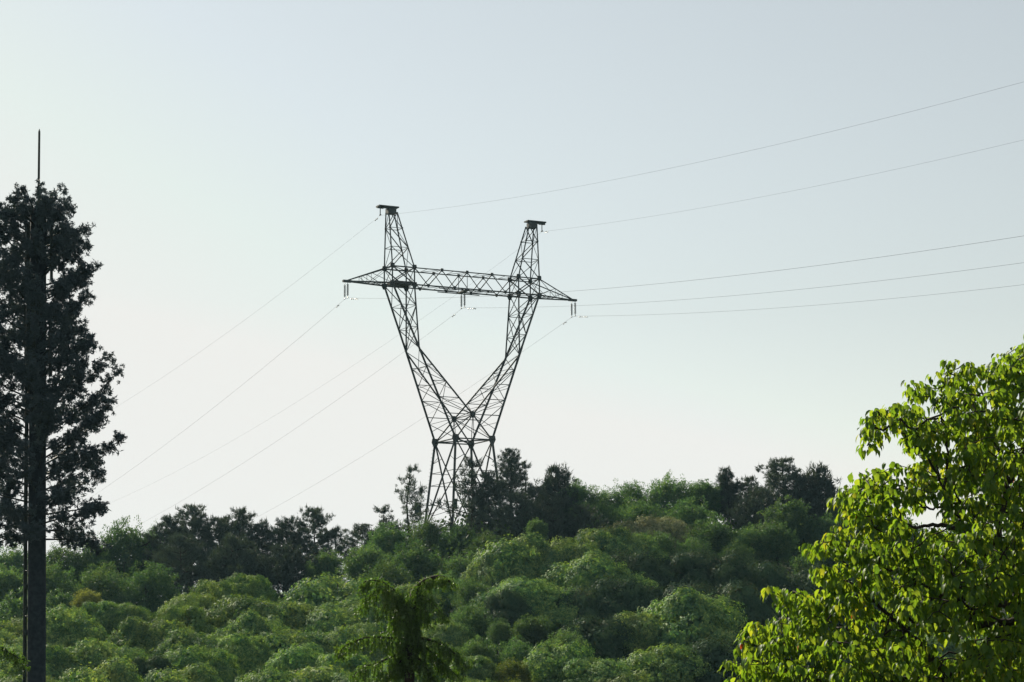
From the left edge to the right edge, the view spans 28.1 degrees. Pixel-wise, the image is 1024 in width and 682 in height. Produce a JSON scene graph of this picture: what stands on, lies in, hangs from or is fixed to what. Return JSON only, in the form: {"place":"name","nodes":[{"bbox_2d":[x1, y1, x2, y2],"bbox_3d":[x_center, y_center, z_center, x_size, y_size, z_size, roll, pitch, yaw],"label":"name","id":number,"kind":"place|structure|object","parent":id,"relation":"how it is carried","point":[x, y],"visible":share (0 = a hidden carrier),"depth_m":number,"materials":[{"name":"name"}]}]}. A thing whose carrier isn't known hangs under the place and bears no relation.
{"place":"outdoors","nodes":[
{"label":"outdoors","id":0,"kind":"place"},
{"bbox_2d":[0,0,1023,602],"label":"sky","id":1,"kind":"structure","parent":0,"point":[217,152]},
{"bbox_2d":[434,528,1007,662],"bbox_3d":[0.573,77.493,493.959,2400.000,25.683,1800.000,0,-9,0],"label":"ground","id":2,"kind":"structure","parent":0,"point":[875,607],"depth_m":178.09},
{"bbox_2d":[10,552,80,609],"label":"broadleaf tree","id":3,"kind":"object","parent":2,"relation":"on","point":[52,584],"visible":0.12,"depth_m":188.56,"materials":[{"name":"green plant"}]},
{"bbox_2d":[0,129,127,681],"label":"antenna mast","id":4,"kind":"object","parent":2,"relation":"on","point":[34,366],"visible":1,"depth_m":79.87,"materials":[{"name":"plant"}]},
{"bbox_2d":[46,540,87,592],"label":"broadleaf tree","id":5,"kind":"object","parent":2,"relation":"on","point":[70,558],"visible":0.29,"depth_m":201.82,"materials":[{"name":"green plant"}]},
{"bbox_2d":[46,642,101,681],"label":"camphor tree","id":6,"kind":"object","parent":2,"relation":"on","point":[64,657],"visible":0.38,"depth_m":135.54,"materials":[{"name":"green plant"}]},
{"bbox_2d":[46,604,110,648],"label":"camphor tree","id":7,"kind":"object","parent":2,"relation":"on","point":[67,627],"visible":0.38,"depth_m":153.32,"materials":[{"name":"green plant"}]},
{"bbox_2d":[60,560,130,604],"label":"broadleaf tree","id":8,"kind":"object","parent":2,"relation":"on","point":[99,583],"visible":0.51,"depth_m":187.59,"materials":[{"name":"green plant"}]},
{"bbox_2d":[67,539,125,598],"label":"broadleaf tree","id":9,"kind":"object","parent":2,"relation":"on","point":[90,557],"visible":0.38,"depth_m":202.37,"materials":[{"name":"green plant"}]},
{"bbox_2d":[55,655,143,681],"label":"camphor tree","id":10,"kind":"object","parent":2,"relation":"on","point":[115,670],"visible":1,"depth_m":124.89,"materials":[{"name":"green plant"}]},
{"bbox_2d":[63,637,152,670],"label":"camphor tree","id":11,"kind":"object","parent":2,"relation":"on","point":[108,650],"visible":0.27,"depth_m":137.21,"materials":[{"name":"green plant"}]},
{"bbox_2d":[96,515,159,601],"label":"broadleaf tree","id":12,"kind":"object","parent":2,"relation":"on","point":[130,544],"visible":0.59,"depth_m":203.54,"materials":[{"name":"green plant"}]},
{"bbox_2d":[102,601,155,636],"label":"camphor tree","id":13,"kind":"object","parent":2,"relation":"on","point":[125,611],"visible":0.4,"depth_m":157.66,"materials":[{"name":"green plant"}]},
{"bbox_2d":[103,615,182,658],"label":"camphor tree","id":14,"kind":"object","parent":2,"relation":"on","point":[131,632],"visible":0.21,"depth_m":147.03,"materials":[{"name":"green plant"}]},
{"bbox_2d":[113,561,184,617],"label":"broadleaf tree","id":15,"kind":"object","parent":2,"relation":"on","point":[152,592],"visible":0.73,"depth_m":185.81,"materials":[{"name":"green plant"}]},
{"bbox_2d":[131,652,177,681],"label":"oak tree","id":16,"kind":"object","parent":2,"relation":"on","point":[144,666],"visible":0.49,"depth_m":130.77,"materials":[{"name":"green plant"}]},
{"bbox_2d":[139,514,196,579],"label":"pine tree","id":17,"kind":"object","parent":2,"relation":"on","point":[158,531],"visible":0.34,"depth_m":204.69,"materials":[{"name":"green plant"}]},
{"bbox_2d":[142,529,217,594],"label":"pine tree","id":18,"kind":"object","parent":2,"relation":"on","point":[173,555],"visible":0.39,"depth_m":194.48,"materials":[{"name":"green plant"}]},
{"bbox_2d":[142,661,222,681],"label":"camphor tree","id":19,"kind":"object","parent":2,"relation":"on","point":[201,673],"visible":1,"depth_m":123.67,"materials":[{"name":"green plant"}]},
{"bbox_2d":[155,502,214,581],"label":"pine tree","id":20,"kind":"object","parent":2,"relation":"on","point":[195,523],"visible":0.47,"depth_m":204.00,"materials":[{"name":"green plant"}]},
{"bbox_2d":[152,604,218,635],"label":"camphor tree","id":21,"kind":"object","parent":2,"relation":"on","point":[190,615],"visible":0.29,"depth_m":157.18,"materials":[{"name":"green plant"}]},
{"bbox_2d":[150,627,221,656],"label":"camphor tree","id":22,"kind":"object","parent":2,"relation":"on","point":[178,638],"visible":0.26,"depth_m":141.03,"materials":[{"name":"green plant"}]},
{"bbox_2d":[158,643,244,681],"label":"camphor tree","id":23,"kind":"object","parent":2,"relation":"on","point":[184,657],"visible":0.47,"depth_m":134.67,"materials":[{"name":"green plant"}]},
{"bbox_2d":[187,515,245,576],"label":"pine tree","id":24,"kind":"object","parent":2,"relation":"on","point":[221,523],"visible":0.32,"depth_m":203.60,"materials":[{"name":"green plant"}]},
{"bbox_2d":[188,577,247,603],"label":"camphor tree","id":25,"kind":"object","parent":2,"relation":"on","point":[219,589],"visible":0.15,"depth_m":167.74,"materials":[{"name":"green plant"}]},
{"bbox_2d":[188,531,279,596],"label":"pine tree","id":26,"kind":"object","parent":2,"relation":"on","point":[238,564],"visible":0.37,"depth_m":194.37,"materials":[{"name":"green plant"}]},
{"bbox_2d":[205,633,276,679],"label":"camphor tree","id":27,"kind":"object","parent":2,"relation":"on","point":[253,653],"visible":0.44,"depth_m":139.68,"materials":[{"name":"green plant"}]},
{"bbox_2d":[213,506,269,576],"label":"pine tree","id":28,"kind":"object","parent":2,"relation":"on","point":[243,519],"visible":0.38,"depth_m":204.93,"materials":[{"name":"green plant"}]},
{"bbox_2d":[206,610,292,639],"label":"camphor tree","id":29,"kind":"object","parent":2,"relation":"on","point":[249,623],"visible":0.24,"depth_m":150.25,"materials":[{"name":"green plant"}]},
{"bbox_2d":[201,593,298,634],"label":"camphor tree","id":30,"kind":"object","parent":2,"relation":"on","point":[222,614],"visible":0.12,"depth_m":159.20,"materials":[{"name":"green plant"}]},
{"bbox_2d":[226,572,280,603],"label":"camphor tree","id":31,"kind":"object","parent":2,"relation":"on","point":[258,586],"visible":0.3,"depth_m":170.06,"materials":[{"name":"green plant"}]},
{"bbox_2d":[252,599,315,633],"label":"camphor tree","id":32,"kind":"object","parent":2,"relation":"on","point":[293,614],"visible":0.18,"depth_m":156.56,"materials":[{"name":"green plant"}]},
{"bbox_2d":[250,542,318,600],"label":"pine tree","id":33,"kind":"object","parent":2,"relation":"on","point":[287,563],"visible":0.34,"depth_m":195.30,"materials":[{"name":"green plant"}]},
{"bbox_2d":[261,515,311,591],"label":"pine tree","id":34,"kind":"object","parent":2,"relation":"on","point":[285,526],"visible":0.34,"depth_m":203.62,"materials":[{"name":"green plant"}]},
{"bbox_2d":[263,642,329,677],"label":"camphor tree","id":35,"kind":"object","parent":2,"relation":"on","point":[298,658],"visible":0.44,"depth_m":130.54,"materials":[{"name":"green plant"}]},
{"bbox_2d":[260,627,335,655],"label":"camphor tree","id":36,"kind":"object","parent":2,"relation":"on","point":[281,641],"visible":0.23,"depth_m":146.88,"materials":[{"name":"green plant"}]},
{"bbox_2d":[280,503,343,576],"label":"pine tree","id":37,"kind":"object","parent":2,"relation":"on","point":[316,521],"visible":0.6,"depth_m":204.81,"materials":[{"name":"green plant"}]},
{"bbox_2d":[290,665,344,681],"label":"camphor tree","id":38,"kind":"object","parent":2,"relation":"on","point":[307,674],"visible":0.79,"depth_m":119.64,"materials":[{"name":"green plant"}]},
{"bbox_2d":[301,547,348,583],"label":"broadleaf tree","id":39,"kind":"object","parent":2,"relation":"on","point":[326,563],"visible":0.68,"depth_m":196.47,"materials":[{"name":"green plant"}]},
{"bbox_2d":[291,604,379,634],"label":"camphor tree","id":40,"kind":"object","parent":2,"relation":"on","point":[324,622],"visible":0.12,"depth_m":154.06,"materials":[{"name":"green plant"}]},
{"bbox_2d":[279,572,398,610],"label":"camphor tree","id":41,"kind":"object","parent":2,"relation":"on","point":[327,590],"visible":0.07,"depth_m":169.46,"materials":[{"name":"green plant"}]},
{"bbox_2d":[313,652,371,677],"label":"camphor tree","id":42,"kind":"object","parent":2,"relation":"on","point":[351,664],"visible":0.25,"depth_m":129.50,"materials":[{"name":"green plant"}]},
{"bbox_2d":[314,624,386,668],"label":"camphor tree","id":43,"kind":"object","parent":2,"relation":"on","point":[342,636],"visible":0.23,"depth_m":146.52,"materials":[{"name":"green plant"}]},
{"bbox_2d":[335,543,391,583],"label":"broadleaf tree","id":44,"kind":"object","parent":2,"relation":"on","point":[353,567],"visible":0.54,"depth_m":187.85,"materials":[{"name":"green plant"}]},
{"bbox_2d":[362,555,415,588],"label":"broadleaf tree","id":45,"kind":"object","parent":2,"relation":"on","point":[381,572],"visible":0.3,"depth_m":173.23,"materials":[{"name":"green plant"}]},
{"bbox_2d":[358,520,422,562],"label":"broadleaf tree","id":46,"kind":"object","parent":2,"relation":"on","point":[384,539],"visible":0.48,"depth_m":194.60,"materials":[{"name":"green plant"}]},
{"bbox_2d":[332,573,473,681],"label":"cedar tree","id":47,"kind":"object","parent":2,"relation":"on","point":[405,621],"visible":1,"depth_m":44.36,"materials":[{"name":"green plant"}]},
{"bbox_2d":[388,463,428,538],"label":"pine tree","id":48,"kind":"object","parent":2,"relation":"on","point":[407,498],"visible":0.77,"depth_m":202.86,"materials":[{"name":"green plant"}]},
{"bbox_2d":[383,537,452,586],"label":"broadleaf tree","id":49,"kind":"object","parent":2,"relation":"on","point":[412,559],"visible":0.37,"depth_m":180.26,"materials":[{"name":"green plant"}]},
{"bbox_2d":[406,515,446,560],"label":"broadleaf tree","id":50,"kind":"object","parent":2,"relation":"on","point":[430,531],"visible":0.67,"depth_m":195.99,"materials":[{"name":"green plant"}]},
{"bbox_2d":[422,620,483,653],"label":"camphor tree","id":51,"kind":"object","parent":2,"relation":"on","point":[451,633],"visible":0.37,"depth_m":145.23,"materials":[{"name":"green plant"}]},
{"bbox_2d":[432,520,477,557],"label":"broadleaf tree","id":52,"kind":"object","parent":2,"relation":"on","point":[442,546],"visible":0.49,"depth_m":193.71,"materials":[{"name":"green plant"}]},
{"bbox_2d":[342,205,576,531],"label":"pylon","id":53,"kind":"object","parent":2,"relation":"on","point":[406,284],"visible":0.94,"depth_m":209.61,"materials":[{"name":"metal"}]},
{"bbox_2d":[426,456,496,532],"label":"pine tree","id":54,"kind":"object","parent":2,"relation":"on","point":[471,475],"visible":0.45,"depth_m":200.60,"materials":[{"name":"green plant"}]},
{"bbox_2d":[447,576,493,615],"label":"broadleaf tree","id":55,"kind":"object","parent":2,"relation":"on","point":[467,592],"visible":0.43,"depth_m":158.60,"materials":[{"name":"green plant"}]},
{"bbox_2d":[444,655,499,681],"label":"camphor tree","id":56,"kind":"object","parent":2,"relation":"on","point":[483,669],"visible":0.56,"depth_m":125.13,"materials":[{"name":"green plant"}]},
{"bbox_2d":[449,597,495,643],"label":"broadleaf tree","id":57,"kind":"object","parent":2,"relation":"on","point":[468,618],"visible":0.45,"depth_m":148.01,"materials":[{"name":"green plant"}]},
{"bbox_2d":[463,469,513,530],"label":"pine tree","id":58,"kind":"object","parent":2,"relation":"on","point":[488,482],"visible":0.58,"depth_m":201.74,"materials":[{"name":"green plant"}]},
{"bbox_2d":[460,559,520,590],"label":"camphor tree","id":59,"kind":"object","parent":2,"relation":"on","point":[490,575],"visible":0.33,"depth_m":167.54,"materials":[{"name":"green plant"}]},
{"bbox_2d":[480,585,534,651],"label":"oak tree","id":60,"kind":"object","parent":2,"relation":"on","point":[507,605],"visible":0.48,"depth_m":151.74,"materials":[{"name":"green plant"}]},
{"bbox_2d":[492,448,527,504],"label":"pine tree","id":61,"kind":"object","parent":2,"relation":"on","point":[509,474],"visible":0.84,"depth_m":203.90,"materials":[{"name":"green plant"}]},
{"bbox_2d":[459,531,564,587],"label":"camphor tree","id":62,"kind":"object","parent":2,"relation":"on","point":[514,557],"visible":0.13,"depth_m":168.79,"materials":[{"name":"green plant"}]},
{"bbox_2d":[493,657,533,681],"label":"broadleaf tree","id":63,"kind":"object","parent":2,"relation":"on","point":[511,670],"visible":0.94,"depth_m":123.88,"materials":[{"name":"green plant"}]},
{"bbox_2d":[478,489,551,543],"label":"pine tree","id":64,"kind":"object","parent":2,"relation":"on","point":[516,499],"visible":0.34,"depth_m":195.91,"materials":[{"name":"green plant"}]},
{"bbox_2d":[469,576,583,637],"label":"camphor tree","id":65,"kind":"object","parent":2,"relation":"on","point":[541,600],"visible":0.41,"depth_m":154.58,"materials":[{"name":"green plant"}]},
{"bbox_2d":[510,614,554,652],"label":"broadleaf tree","id":66,"kind":"object","parent":2,"relation":"on","point":[532,631],"visible":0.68,"depth_m":143.01,"materials":[{"name":"green plant"}]},
{"bbox_2d":[507,493,588,544],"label":"pine tree","id":67,"kind":"object","parent":2,"relation":"on","point":[557,528],"visible":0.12,"depth_m":193.60,"materials":[{"name":"green plant"}]},
{"bbox_2d":[533,463,580,519],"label":"pine tree","id":68,"kind":"object","parent":2,"relation":"on","point":[556,481],"visible":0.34,"depth_m":205.75,"materials":[{"name":"green plant"}]},
{"bbox_2d":[523,640,599,681],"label":"camphor tree","id":69,"kind":"object","parent":2,"relation":"on","point":[546,663],"visible":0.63,"depth_m":126.65,"materials":[{"name":"green plant"}]},
{"bbox_2d":[529,536,600,566],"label":"camphor tree","id":70,"kind":"object","parent":2,"relation":"on","point":[565,551],"visible":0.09,"depth_m":171.71,"materials":[{"name":"green plant"}]},
{"bbox_2d":[551,582,614,642],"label":"oak tree","id":71,"kind":"object","parent":2,"relation":"on","point":[583,604],"visible":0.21,"depth_m":154.99,"materials":[{"name":"green plant"}]},
{"bbox_2d":[559,503,609,543],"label":"pine tree","id":72,"kind":"object","parent":2,"relation":"on","point":[588,516],"visible":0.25,"depth_m":195.35,"materials":[{"name":"green plant"}]},
{"bbox_2d":[554,612,634,663],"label":"oak tree","id":73,"kind":"object","parent":2,"relation":"on","point":[600,636],"visible":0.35,"depth_m":141.85,"materials":[{"name":"green plant"}]},
{"bbox_2d":[558,656,637,681],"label":"camphor tree","id":74,"kind":"object","parent":2,"relation":"on","point":[589,670],"visible":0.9,"depth_m":124.15,"materials":[{"name":"green plant"}]},
{"bbox_2d":[536,549,661,590],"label":"camphor tree","id":75,"kind":"object","parent":2,"relation":"on","point":[588,568],"visible":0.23,"depth_m":162.29,"materials":[{"name":"green plant"}]},
{"bbox_2d":[573,525,646,556],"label":"camphor tree","id":76,"kind":"object","parent":2,"relation":"on","point":[601,535],"visible":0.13,"depth_m":175.64,"materials":[{"name":"green plant"}]},
{"bbox_2d":[587,570,662,620],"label":"oak tree","id":77,"kind":"object","parent":2,"relation":"on","point":[618,597],"visible":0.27,"depth_m":155.56,"materials":[{"name":"green plant"}]},
{"bbox_2d":[602,478,652,522],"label":"broadleaf tree","id":78,"kind":"object","parent":2,"relation":"on","point":[629,491],"visible":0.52,"depth_m":206.10,"materials":[{"name":"green plant"}]},
{"bbox_2d":[589,532,670,560],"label":"camphor tree","id":79,"kind":"object","parent":2,"relation":"on","point":[635,543],"visible":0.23,"depth_m":173.90,"materials":[{"name":"green plant"}]},
{"bbox_2d":[609,495,666,523],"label":"broadleaf tree","id":80,"kind":"object","parent":2,"relation":"on","point":[632,513],"visible":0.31,"depth_m":198.85,"materials":[{"name":"green plant"}]},
{"bbox_2d":[614,610,666,653],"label":"camphor tree","id":81,"kind":"object","parent":2,"relation":"on","point":[641,624],"visible":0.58,"depth_m":142.96,"materials":[{"name":"green plant"}]},
{"bbox_2d":[595,513,685,557],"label":"camphor tree","id":82,"kind":"object","parent":2,"relation":"on","point":[640,525],"visible":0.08,"depth_m":187.54,"materials":[{"name":"green plant"}]},
{"bbox_2d":[277,511,1009,665],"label":"undergrowth","id":83,"kind":"object","parent":2,"relation":"on","point":[504,530],"visible":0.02,"depth_m":188.59,"materials":[{"name":"green plant"}]},
{"bbox_2d":[610,545,682,589],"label":"oak tree","id":84,"kind":"object","parent":2,"relation":"on","point":[642,562],"visible":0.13,"depth_m":166.18,"materials":[{"name":"green plant"}]},
{"bbox_2d":[618,641,713,681],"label":"camphor tree","id":85,"kind":"object","parent":2,"relation":"on","point":[665,663],"visible":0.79,"depth_m":129.88,"materials":[{"name":"green plant"}]},
{"bbox_2d":[646,469,705,518],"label":"broadleaf tree","id":86,"kind":"object","parent":2,"relation":"on","point":[666,492],"visible":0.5,"depth_m":205.42,"materials":[{"name":"green plant"}]},
{"bbox_2d":[651,547,721,590],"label":"oak tree","id":87,"kind":"object","parent":2,"relation":"on","point":[683,563],"visible":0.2,"depth_m":169.41,"materials":[{"name":"green plant"}]},
{"bbox_2d":[627,585,747,654],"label":"camphor tree","id":88,"kind":"object","parent":2,"relation":"on","point":[688,616],"visible":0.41,"depth_m":144.40,"materials":[{"name":"green plant"}]},
{"bbox_2d":[660,494,724,530],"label":"broadleaf tree","id":89,"kind":"object","parent":2,"relation":"on","point":[692,515],"visible":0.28,"depth_m":195.39,"materials":[{"name":"green plant"}]},
{"bbox_2d":[685,479,727,520],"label":"broadleaf tree","id":90,"kind":"object","parent":2,"relation":"on","point":[710,493],"visible":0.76,"depth_m":206.13,"materials":[{"name":"green plant"}]},
{"bbox_2d":[678,516,740,557],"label":"broadleaf tree","id":91,"kind":"object","parent":2,"relation":"on","point":[717,536],"visible":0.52,"depth_m":186.13,"materials":[{"name":"green plant"}]},
{"bbox_2d":[684,634,761,681],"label":"oak tree","id":92,"kind":"object","parent":2,"relation":"on","point":[714,652],"visible":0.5,"depth_m":130.84,"materials":[{"name":"green plant"}]},
{"bbox_2d":[683,545,772,605],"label":"oak tree","id":93,"kind":"object","parent":2,"relation":"on","point":[726,568],"visible":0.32,"depth_m":167.70,"materials":[{"name":"green plant"}]},
{"bbox_2d":[705,576,784,630],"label":"oak tree","id":94,"kind":"object","parent":2,"relation":"on","point":[755,610],"visible":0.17,"depth_m":155.08,"materials":[{"name":"green plant"}]},
{"bbox_2d":[720,475,774,535],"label":"pine tree","id":95,"kind":"object","parent":2,"relation":"on","point":[748,485],"visible":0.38,"depth_m":206.11,"materials":[{"name":"green plant"}]},
{"bbox_2d":[724,485,777,538],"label":"pine tree","id":96,"kind":"object","parent":2,"relation":"on","point":[753,506],"visible":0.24,"depth_m":200.06,"materials":[{"name":"green plant"}]},
{"bbox_2d":[743,556,795,613],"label":"oak tree","id":97,"kind":"object","parent":2,"relation":"on","point":[768,574],"visible":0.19,"depth_m":167.88,"materials":[{"name":"green plant"}]},
{"bbox_2d":[753,520,799,565],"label":"broadleaf tree","id":98,"kind":"object","parent":2,"relation":"on","point":[781,544],"visible":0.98,"depth_m":183.71,"materials":[{"name":"green plant"}]},
{"bbox_2d":[755,456,817,508],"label":"pine tree","id":99,"kind":"object","parent":2,"relation":"on","point":[776,480],"visible":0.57,"depth_m":206.14,"materials":[{"name":"green plant"}]},
{"bbox_2d":[757,495,818,558],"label":"broadleaf tree","id":100,"kind":"object","parent":2,"relation":"on","point":[794,515],"visible":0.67,"depth_m":192.84,"materials":[{"name":"green plant"}]},
{"bbox_2d":[773,471,830,527],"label":"pine tree","id":101,"kind":"object","parent":2,"relation":"on","point":[804,483],"visible":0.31,"depth_m":204.97,"materials":[{"name":"green plant"}]},
{"bbox_2d":[770,560,868,625],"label":"oak tree","id":102,"kind":"object","parent":2,"relation":"on","point":[802,583],"visible":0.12,"depth_m":165.37,"materials":[{"name":"green plant"}]},
{"bbox_2d":[798,461,842,519],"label":"pine tree","id":103,"kind":"object","parent":2,"relation":"on","point":[820,478],"visible":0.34,"depth_m":206.16,"materials":[{"name":"green plant"}]},
{"bbox_2d":[717,335,1023,681],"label":"broadleaf tree","id":104,"kind":"object","parent":2,"relation":"on","point":[892,649],"visible":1,"depth_m":24.84,"materials":[{"name":"green plant"}]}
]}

